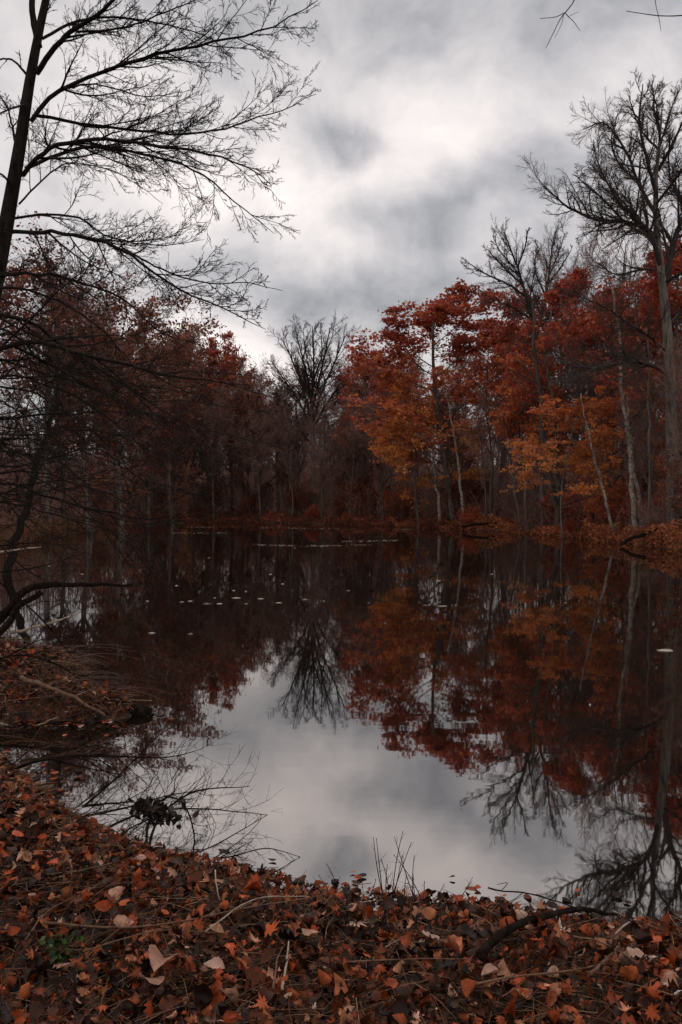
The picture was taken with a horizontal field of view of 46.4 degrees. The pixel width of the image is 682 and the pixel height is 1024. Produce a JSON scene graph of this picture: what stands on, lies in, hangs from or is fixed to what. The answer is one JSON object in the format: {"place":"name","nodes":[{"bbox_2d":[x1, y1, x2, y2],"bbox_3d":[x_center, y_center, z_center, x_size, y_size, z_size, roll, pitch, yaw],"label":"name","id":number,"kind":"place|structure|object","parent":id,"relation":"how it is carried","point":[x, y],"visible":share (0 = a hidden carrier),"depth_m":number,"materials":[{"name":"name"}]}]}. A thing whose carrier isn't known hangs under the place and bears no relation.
{"place":"outdoors","nodes":[
{"label":"outdoors","id":0,"kind":"place"},
{"bbox_2d":[0,522,681,927],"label":"pond water","id":1,"kind":"structure","parent":0,"point":[458,726],"depth_m":6.44,"materials":[{"name":"black liquid"}]},
{"bbox_2d":[0,575,132,637],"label":"arching log","id":2,"kind":"object","parent":1,"relation":"in","point":[6,611],"visible":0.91,"depth_m":8.19,"materials":[{"name":"brown wood"}]},
{"bbox_2d":[0,709,681,925],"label":"shoreline leaves","id":3,"kind":"object","parent":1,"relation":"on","point":[527,896],"visible":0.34,"depth_m":3.74,"materials":[{"name":"brown plant"}]},
{"bbox_2d":[0,465,681,1023],"bbox_3d":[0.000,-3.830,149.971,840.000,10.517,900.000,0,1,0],"label":"ground","id":4,"kind":"structure","parent":0,"point":[14,989],"depth_m":2.52,"materials":[{"name":"brown soil"}]},
{"bbox_2d":[0,261,71,374],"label":"rusty tree","id":5,"kind":"object","parent":4,"relation":"on","point":[7,293],"visible":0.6,"depth_m":17.35,"materials":[{"name":"brown plant"}]},
{"bbox_2d":[0,515,93,549],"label":"bank grass","id":6,"kind":"structure","parent":4,"relation":"on","point":[8,533],"depth_m":36.41,"materials":[{"name":"plant"}]},
{"bbox_2d":[0,510,103,617],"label":"dead branch","id":7,"kind":"object","parent":4,"relation":"on","point":[13,558],"visible":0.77,"depth_m":9.79,"materials":[{"name":"brown wood"}]},
{"bbox_2d":[24,927,84,969],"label":"moss","id":8,"kind":"object","parent":4,"relation":"on","point":[57,957],"visible":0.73,"depth_m":2.38,"materials":[{"name":"green plant"}]},
{"bbox_2d":[2,331,109,575],"bbox_3d":[-6.550,-1.078,17.912,2.674,6.256,1.395,0,1,0],"label":"dark tree","id":9,"kind":"object","parent":4,"relation":"on","point":[10,561],"visible":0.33,"depth_m":17.89,"materials":[{"name":"black plant"}]},
{"bbox_2d":[19,675,105,716],"bbox_3d":[-2.045,1.346,5.837,0.702,0.271,0.046,0,1,13],"label":"fallen stick","id":10,"kind":"object","parent":4,"relation":"on","point":[23,678],"visible":1,"depth_m":5.83,"materials":[{"name":"brown wood"}]},
{"bbox_2d":[0,257,126,519],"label":"bare tree","id":11,"kind":"object","parent":4,"relation":"on","point":[62,494],"visible":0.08,"depth_m":43.45,"materials":[{"name":"brown plant"}]},
{"bbox_2d":[0,703,126,744],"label":"dead branch","id":12,"kind":"object","parent":4,"relation":"on","point":[21,731],"visible":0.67,"depth_m":5.45,"materials":[{"name":"brown wood"}]},
{"bbox_2d":[0,551,130,671],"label":"dead branch","id":13,"kind":"object","parent":4,"relation":"on","point":[19,598],"visible":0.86,"depth_m":7.29,"materials":[{"name":"brown wood"}]},
{"bbox_2d":[0,205,141,521],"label":"rusty tree","id":14,"kind":"object","parent":4,"relation":"on","point":[93,300],"visible":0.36,"depth_m":39.58,"materials":[{"name":"brown plant"}]},
{"bbox_2d":[0,618,164,712],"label":"dead branch","id":15,"kind":"object","parent":4,"relation":"on","point":[41,658],"visible":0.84,"depth_m":6.43,"materials":[{"name":"brown wood"}]},
{"bbox_2d":[0,629,178,779],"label":"overhanging grass","id":16,"kind":"structure","parent":4,"relation":"on","point":[62,674],"depth_m":6.12,"materials":[{"name":"brown plant"}]},
{"bbox_2d":[0,243,204,533],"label":"rusty tree","id":17,"kind":"object","parent":4,"relation":"on","point":[144,313],"visible":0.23,"depth_m":42.36,"materials":[{"name":"brown plant"}]},
{"bbox_2d":[72,684,152,716],"bbox_3d":[-2.303,1.463,6.236,1.766,0.297,0.264,0,1,10],"label":"rotten log","id":18,"kind":"object","parent":4,"relation":"on","point":[138,709],"visible":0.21,"depth_m":6.04,"materials":[{"name":"brown wood"}]},
{"bbox_2d":[0,281,230,529],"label":"rusty tree","id":19,"kind":"object","parent":4,"relation":"on","point":[190,347],"visible":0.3,"depth_m":48.78,"materials":[{"name":"brown plant"}]},
{"bbox_2d":[8,692,237,806],"bbox_3d":[-1.278,1.480,4.573,1.410,0.806,0.568,0,1,-27],"label":"fallen branch","id":20,"kind":"object","parent":4,"relation":"on","point":[57,757],"visible":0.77,"depth_m":4.55,"materials":[{"name":"brown wood"}]},
{"bbox_2d":[91,302,209,525],"bbox_3d":[-14.624,-6.464,59.365,9.489,17.256,7.960,0,1,-32],"label":"rusty tree","id":21,"kind":"object","parent":4,"relation":"on","point":[149,471],"visible":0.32,"depth_m":59.41,"materials":[{"name":"brown plant"}]},
{"bbox_2d":[0,222,318,633],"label":"drooping bare tree","id":22,"kind":"object","parent":4,"relation":"on","point":[30,344],"visible":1,"depth_m":6.56,"materials":[{"name":"black plant"}]},
{"bbox_2d":[0,0,320,353],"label":"overhanging bare tree","id":23,"kind":"object","parent":4,"relation":"on","point":[16,172],"visible":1,"depth_m":8.59,"materials":[{"name":"black plant"}]},
{"bbox_2d":[105,303,220,524],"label":"rusty tree","id":24,"kind":"object","parent":4,"relation":"on","point":[171,506],"visible":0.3,"depth_m":61.57,"materials":[{"name":"brown plant"}]},
{"bbox_2d":[152,336,226,512],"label":"rusty tree","id":25,"kind":"object","parent":4,"relation":"on","point":[197,412],"visible":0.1,"depth_m":73.44,"materials":[{"name":"brown plant"}]},
{"bbox_2d":[100,745,299,864],"bbox_3d":[-0.636,1.474,3.714,1.027,0.566,0.819,0,1,-25],"label":"fallen branch","id":26,"kind":"object","parent":4,"relation":"on","point":[156,810],"visible":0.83,"depth_m":3.74,"materials":[{"name":"brown wood"}]},
{"bbox_2d":[176,378,225,509],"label":"rusty tree","id":27,"kind":"object","parent":4,"relation":"on","point":[197,474],"visible":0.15,"depth_m":75.35,"materials":[{"name":"brown plant"}]},
{"bbox_2d":[183,384,236,521],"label":"bare tree","id":28,"kind":"object","parent":4,"relation":"on","point":[211,433],"visible":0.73,"depth_m":70.85,"materials":[{"name":"brown plant"}]},
{"bbox_2d":[185,389,243,515],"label":"bare tree","id":29,"kind":"object","parent":4,"relation":"on","point":[209,441],"visible":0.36,"depth_m":74.13,"materials":[{"name":"brown plant"}]},
{"bbox_2d":[183,328,251,514],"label":"red maple","id":30,"kind":"object","parent":4,"relation":"on","point":[214,351],"visible":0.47,"depth_m":76.31,"materials":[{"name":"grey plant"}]},
{"bbox_2d":[198,400,270,516],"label":"rusty tree","id":31,"kind":"object","parent":4,"relation":"on","point":[245,424],"visible":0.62,"depth_m":72.59,"materials":[{"name":"brown plant"}]},
{"bbox_2d":[204,398,264,510],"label":"bare tree","id":32,"kind":"object","parent":4,"relation":"on","point":[239,464],"visible":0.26,"depth_m":75.29,"materials":[{"name":"brown plant"}]},
{"bbox_2d":[198,351,273,510],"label":"rusty tree","id":33,"kind":"object","parent":4,"relation":"on","point":[240,367],"visible":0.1,"depth_m":79.78,"materials":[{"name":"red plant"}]},
{"bbox_2d":[207,344,275,496],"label":"bare tree","id":34,"kind":"object","parent":4,"relation":"on","point":[238,400],"visible":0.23,"depth_m":76.55,"materials":[{"name":"brown plant"}]},
{"bbox_2d":[219,398,279,517],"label":"bare tree","id":35,"kind":"object","parent":4,"relation":"on","point":[258,466],"visible":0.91,"depth_m":70.34,"materials":[{"name":"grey plant"}]},
{"bbox_2d":[204,363,306,508],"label":"rusty tree","id":36,"kind":"object","parent":4,"relation":"on","point":[251,395],"visible":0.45,"depth_m":75.37,"materials":[{"name":"brown plant"}]},
{"bbox_2d":[98,507,458,528],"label":"undergrowth","id":37,"kind":"object","parent":4,"relation":"on","point":[282,517],"visible":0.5,"depth_m":66.47,"materials":[{"name":"orange plant"}]},
{"bbox_2d":[247,398,321,511],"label":"rusty tree","id":38,"kind":"object","parent":4,"relation":"on","point":[283,475],"visible":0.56,"depth_m":72.87,"materials":[{"name":"brown plant"}]},
{"bbox_2d":[253,354,315,507],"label":"bare tree","id":39,"kind":"object","parent":4,"relation":"on","point":[282,404],"visible":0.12,"depth_m":82.70,"materials":[{"name":"brown plant"}]},
{"bbox_2d":[257,403,312,518],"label":"bare tree","id":40,"kind":"object","parent":4,"relation":"on","point":[290,433],"visible":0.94,"depth_m":69.34,"materials":[{"name":"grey plant"}]},
{"bbox_2d":[254,399,323,503],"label":"bare tree","id":41,"kind":"object","parent":4,"relation":"on","point":[298,466],"visible":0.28,"depth_m":75.57,"materials":[{"name":"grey plant"}]},
{"bbox_2d":[249,352,335,504],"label":"bare tree","id":42,"kind":"object","parent":4,"relation":"on","point":[304,460],"visible":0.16,"depth_m":84.05,"materials":[{"name":"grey plant"}]},
{"bbox_2d":[283,478,314,516],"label":"rusty shrub","id":43,"kind":"object","parent":4,"relation":"on","point":[296,500],"visible":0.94,"depth_m":70.44,"materials":[{"name":"brown plant"}]},
{"bbox_2d":[265,309,360,510],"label":"vase shaped tree","id":44,"kind":"object","parent":4,"relation":"on","point":[313,379],"visible":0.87,"depth_m":71.04,"materials":[{"name":"grey plant"}]},
{"bbox_2d":[270,371,358,507],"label":"rusty tree","id":45,"kind":"object","parent":4,"relation":"on","point":[318,413],"visible":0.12,"depth_m":79.99,"materials":[{"name":"brown plant"}]},
{"bbox_2d":[300,403,349,513],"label":"bare tree","id":46,"kind":"object","parent":4,"relation":"on","point":[325,431],"visible":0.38,"depth_m":73.33,"materials":[{"name":"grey plant"}]},
{"bbox_2d":[304,432,351,518],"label":"bare tree","id":47,"kind":"object","parent":4,"relation":"on","point":[316,474],"visible":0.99,"depth_m":66.00,"materials":[{"name":"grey plant"}]},
{"bbox_2d":[303,410,352,515],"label":"bare tree","id":48,"kind":"object","parent":4,"relation":"on","point":[322,447],"visible":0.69,"depth_m":69.12,"materials":[{"name":"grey plant"}]},
{"bbox_2d":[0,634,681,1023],"bbox_3d":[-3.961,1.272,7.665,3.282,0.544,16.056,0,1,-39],"label":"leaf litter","id":49,"kind":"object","parent":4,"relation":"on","point":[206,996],"visible":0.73,"depth_m":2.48,"materials":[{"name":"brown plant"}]},
{"bbox_2d":[148,944,178,971],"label":"fallen leaf","id":50,"kind":"object","parent":49,"relation":"on","point":[157,959],"visible":1,"depth_m":2.34,"materials":[{"name":"beige plant"}]},
{"bbox_2d":[42,896,315,928],"bbox_3d":[-0.492,1.299,2.593,0.903,0.112,0.042,0,1,-24],"label":"fallen twig","id":51,"kind":"object","parent":49,"relation":"on","point":[100,927],"visible":1,"depth_m":2.52,"materials":[{"name":"brown wood"}]},
{"bbox_2d":[458,963,605,989],"bbox_3d":[0.543,1.302,2.228,0.443,0.032,0.027,0,1,-11],"label":"fallen twig","id":52,"kind":"object","parent":49,"relation":"on","point":[502,978],"visible":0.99,"depth_m":2.22,"materials":[{"name":"brown wood"}]},
{"bbox_2d":[477,906,620,960],"bbox_3d":[0.806,1.462,2.747,0.095,0.409,1.197,0,1,40],"label":"black branch","id":53,"kind":"object","parent":49,"relation":"on","point":[495,939],"visible":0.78,"depth_m":2.46,"materials":[{"name":"brown wood"}]},
{"bbox_2d":[0,383,681,509],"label":"distant wood","id":54,"kind":"object","parent":4,"relation":"on","point":[308,475],"visible":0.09,"depth_m":86.75,"materials":[{"name":"brown plant"}]},
{"bbox_2d":[0,435,681,542],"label":"thicket","id":55,"kind":"object","parent":4,"relation":"on","point":[317,500],"depth_m":56.44,"materials":[{"name":"brown plant"}]},
{"bbox_2d":[314,348,372,511],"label":"bare tree","id":56,"kind":"object","parent":4,"relation":"on","point":[332,382],"visible":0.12,"depth_m":76.78,"materials":[{"name":"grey plant"}]},
{"bbox_2d":[309,389,390,514],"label":"rusty tree","id":57,"kind":"object","parent":4,"relation":"on","point":[352,442],"visible":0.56,"depth_m":64.31,"materials":[{"name":"brown plant"}]},
{"bbox_2d":[332,396,376,523],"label":"bare tree","id":58,"kind":"object","parent":4,"relation":"on","point":[359,453],"visible":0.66,"depth_m":63.65,"materials":[{"name":"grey plant"}]},
{"bbox_2d":[331,347,389,508],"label":"red maple","id":59,"kind":"object","parent":4,"relation":"on","point":[346,381],"visible":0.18,"depth_m":70.02,"materials":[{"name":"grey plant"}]},
{"bbox_2d":[324,345,427,510],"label":"rusty tree","id":60,"kind":"object","parent":4,"relation":"on","point":[360,394],"visible":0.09,"depth_m":73.26,"materials":[{"name":"brown plant"}]},
{"bbox_2d":[345,394,413,523],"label":"bare tree","id":61,"kind":"object","parent":4,"relation":"on","point":[381,487],"visible":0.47,"depth_m":58.90,"materials":[{"name":"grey plant"}]},
{"bbox_2d":[342,352,422,509],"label":"rusty tree","id":62,"kind":"object","parent":4,"relation":"on","point":[355,388],"visible":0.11,"depth_m":66.19,"materials":[{"name":"brown plant"}]},
{"bbox_2d":[373,832,411,898],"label":"weed","id":63,"kind":"object","parent":4,"relation":"on","point":[393,892],"visible":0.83,"depth_m":2.96,"materials":[{"name":"brown plant"}]},
{"bbox_2d":[384,487,418,519],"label":"rusty shrub","id":64,"kind":"object","parent":4,"relation":"on","point":[404,507],"visible":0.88,"depth_m":58.70,"materials":[{"name":"brown plant"}]},
{"bbox_2d":[367,354,489,527],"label":"orange maple","id":65,"kind":"object","parent":4,"relation":"on","point":[387,449],"visible":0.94,"depth_m":52.73,"materials":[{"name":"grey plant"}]},
{"bbox_2d":[422,423,448,524],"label":"birch tree","id":66,"kind":"object","parent":4,"relation":"on","point":[438,494],"visible":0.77,"depth_m":54.64,"materials":[{"name":"white plant"}]},
{"bbox_2d":[335,277,538,523],"bbox_3d":[6.688,-7.554,54.902,14.659,17.017,14.900,0,1,30],"label":"red maple","id":67,"kind":"object","parent":4,"relation":"on","point":[444,311],"visible":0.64,"depth_m":54.31,"materials":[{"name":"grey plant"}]},
{"bbox_2d":[412,383,478,497],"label":"bare tree","id":68,"kind":"object","parent":4,"relation":"on","point":[450,460],"visible":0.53,"depth_m":55.49,"materials":[{"name":"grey plant"}]},
{"bbox_2d":[434,376,475,525],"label":"birch tree","id":69,"kind":"object","parent":4,"relation":"on","point":[459,481],"visible":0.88,"depth_m":52.15,"materials":[{"name":"white plant"}]},
{"bbox_2d":[434,475,479,519],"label":"rusty shrub","id":70,"kind":"object","parent":4,"relation":"on","point":[466,492],"visible":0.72,"depth_m":55.25,"materials":[{"name":"brown plant"}]},
{"bbox_2d":[416,331,504,471],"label":"rusty tree","id":71,"kind":"object","parent":4,"relation":"on","point":[465,407],"visible":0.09,"depth_m":65.88,"materials":[{"name":"orange plant"}]},
{"bbox_2d":[452,458,495,508],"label":"rusty shrub","id":72,"kind":"object","parent":4,"relation":"on","point":[482,488],"visible":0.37,"depth_m":56.42,"materials":[{"name":"brown plant"}]},
{"bbox_2d":[455,384,501,527],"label":"bare tree","id":73,"kind":"object","parent":4,"relation":"on","point":[485,462],"visible":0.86,"depth_m":49.80,"materials":[{"name":"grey plant"}]},
{"bbox_2d":[468,340,509,527],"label":"dark tree","id":74,"kind":"object","parent":4,"relation":"on","point":[491,475],"visible":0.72,"depth_m":49.22,"materials":[{"name":"brown plant"}]},
{"bbox_2d":[423,283,560,513],"bbox_3d":[12.422,-8.171,58.756,11.698,17.249,10.535,0,1,-3],"label":"red maple","id":75,"kind":"object","parent":4,"relation":"on","point":[494,321],"visible":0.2,"depth_m":58.16,"materials":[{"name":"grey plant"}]},
{"bbox_2d":[474,390,524,511],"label":"bare tree","id":76,"kind":"object","parent":4,"relation":"on","point":[504,457],"visible":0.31,"depth_m":54.58,"materials":[{"name":"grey plant"}]},
{"bbox_2d":[490,350,529,530],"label":"dark tree","id":77,"kind":"object","parent":4,"relation":"on","point":[525,490],"visible":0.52,"depth_m":45.09,"materials":[{"name":"brown plant"}]},
{"bbox_2d":[489,375,536,530],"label":"dark tree","id":78,"kind":"object","parent":4,"relation":"on","point":[514,483],"visible":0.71,"depth_m":45.54,"materials":[{"name":"brown plant"}]},
{"bbox_2d":[487,465,545,526],"bbox_3d":[10.921,-1.004,49.046,4.428,4.084,3.708,0,1,16],"label":"bare shrub","id":79,"kind":"object","parent":4,"relation":"on","point":[510,501],"visible":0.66,"depth_m":48.78,"materials":[{"name":"brown plant"}]},
{"bbox_2d":[460,212,577,524],"bbox_3d":[10.302,-8.319,46.093,8.042,18.781,4.561,0,1,-8],"label":"round headed tree","id":80,"kind":"object","parent":4,"relation":"on","point":[542,489],"visible":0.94,"depth_m":45.81,"materials":[{"name":"grey plant"}]},
{"bbox_2d":[461,311,603,527],"bbox_3d":[11.556,-5.654,48.810,8.174,13.258,7.361,0,1,4],"label":"red maple","id":81,"kind":"object","parent":4,"relation":"on","point":[494,341],"visible":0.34,"depth_m":48.48,"materials":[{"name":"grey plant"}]},
{"bbox_2d":[385,505,681,549],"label":"red undergrowth","id":82,"kind":"object","parent":4,"relation":"on","point":[670,532],"visible":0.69,"depth_m":37.47,"materials":[{"name":"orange plant"}]},
{"bbox_2d":[488,285,589,535],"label":"dark tree","id":83,"kind":"object","parent":4,"relation":"on","point":[555,502],"visible":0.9,"depth_m":41.11,"materials":[{"name":"brown plant"}]},
{"bbox_2d":[526,281,566,521],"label":"dark tree","id":84,"kind":"object","parent":4,"relation":"on","point":[557,476],"visible":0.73,"depth_m":41.42,"materials":[{"name":"brown plant"}]},
{"bbox_2d":[483,220,621,496],"bbox_3d":[13.024,-9.149,49.246,8.697,19.487,7.576,0,1,-20],"label":"bare tree","id":85,"kind":"object","parent":4,"relation":"on","point":[591,270],"visible":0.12,"depth_m":49.41,"materials":[{"name":"grey plant"}]},
{"bbox_2d":[489,263,634,517],"bbox_3d":[12.975,-6.529,43.320,8.778,14.480,8.922,0,1,-42],"label":"red maple","id":86,"kind":"object","parent":4,"relation":"on","point":[575,275],"visible":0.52,"depth_m":43.00,"materials":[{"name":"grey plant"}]},
{"bbox_2d":[536,482,589,521],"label":"red shrub","id":87,"kind":"object","parent":4,"relation":"on","point":[569,503],"visible":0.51,"depth_m":43.32,"materials":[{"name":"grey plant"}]},
{"bbox_2d":[499,394,635,537],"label":"orange maple","id":88,"kind":"object","parent":4,"relation":"on","point":[531,447],"visible":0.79,"depth_m":38.26,"materials":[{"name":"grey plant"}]},
{"bbox_2d":[531,343,617,520],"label":"bare tree","id":89,"kind":"object","parent":4,"relation":"on","point":[571,399],"visible":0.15,"depth_m":43.02,"materials":[{"name":"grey plant"}]},
{"bbox_2d":[569,379,613,532],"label":"birch tree","id":90,"kind":"object","parent":4,"relation":"on","point":[603,491],"visible":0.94,"depth_m":34.05,"materials":[{"name":"white plant"}]},
{"bbox_2d":[517,67,681,539],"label":"tall bare tree","id":91,"kind":"object","parent":4,"relation":"on","point":[653,237],"visible":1,"depth_m":30.18,"materials":[{"name":"grey plant"}]},
{"bbox_2d":[530,195,681,518],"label":"bare tree","id":92,"kind":"object","parent":4,"relation":"on","point":[605,278],"visible":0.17,"depth_m":43.72,"materials":[{"name":"brown plant"}]},
{"bbox_2d":[557,385,665,522],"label":"orange maple","id":93,"kind":"object","parent":4,"relation":"on","point":[573,460],"visible":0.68,"depth_m":37.36,"materials":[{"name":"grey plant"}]},
{"bbox_2d":[581,479,663,526],"bbox_3d":[13.052,-0.229,36.722,3.280,2.787,2.981,0,1,-36],"label":"red shrub","id":94,"kind":"object","parent":4,"relation":"on","point":[620,502],"visible":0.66,"depth_m":36.64,"materials":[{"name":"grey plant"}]},
{"bbox_2d":[601,384,643,526],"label":"birch tree","id":95,"kind":"object","parent":4,"relation":"on","point":[637,487],"visible":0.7,"depth_m":36.00,"materials":[{"name":"white plant"}]},
{"bbox_2d":[574,277,681,520],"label":"red maple","id":96,"kind":"object","parent":4,"relation":"on","point":[604,380],"visible":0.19,"depth_m":39.13,"materials":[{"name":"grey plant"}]},
{"bbox_2d":[579,233,681,462],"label":"red maple","id":97,"kind":"object","parent":4,"relation":"on","point":[653,287],"visible":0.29,"depth_m":37.41,"materials":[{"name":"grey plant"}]},
{"bbox_2d":[590,262,679,531],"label":"birch tree","id":98,"kind":"object","parent":4,"relation":"on","point":[633,506],"visible":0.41,"depth_m":33.83,"materials":[{"name":"white plant"}]},
{"bbox_2d":[615,397,654,515],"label":"bare tree","id":99,"kind":"object","parent":4,"relation":"on","point":[642,425],"visible":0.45,"depth_m":36.57,"materials":[{"name":"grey plant"}]},
{"bbox_2d":[615,437,665,511],"bbox_3d":[14.748,-1.373,38.417,2.871,4.640,3.559,0,1,21],"label":"rusty shrub","id":100,"kind":"object","parent":4,"relation":"on","point":[645,487],"visible":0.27,"depth_m":37.90,"materials":[{"name":"brown plant"}]},
{"bbox_2d":[604,294,677,528],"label":"dark tree","id":101,"kind":"object","parent":4,"relation":"on","point":[649,429],"visible":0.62,"depth_m":31.55,"materials":[{"name":"brown plant"}]},
{"bbox_2d":[608,345,681,542],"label":"bare tree","id":102,"kind":"object","parent":4,"relation":"on","point":[659,412],"visible":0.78,"depth_m":31.58,"materials":[{"name":"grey plant"}]},
{"bbox_2d":[652,332,681,472],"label":"bare tree","id":103,"kind":"object","parent":4,"relation":"on","point":[678,352],"visible":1,"depth_m":29.19,"materials":[{"name":"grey plant"}]},
{"bbox_2d":[652,454,681,513],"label":"rusty shrub","id":104,"kind":"object","parent":4,"relation":"on","point":[673,468],"visible":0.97,"depth_m":29.98,"materials":[{"name":"brown plant"}]},
{"bbox_2d":[0,0,681,466],"label":"sky","id":105,"kind":"structure","parent":0,"point":[395,171],"materials":[{"name":"grey"}]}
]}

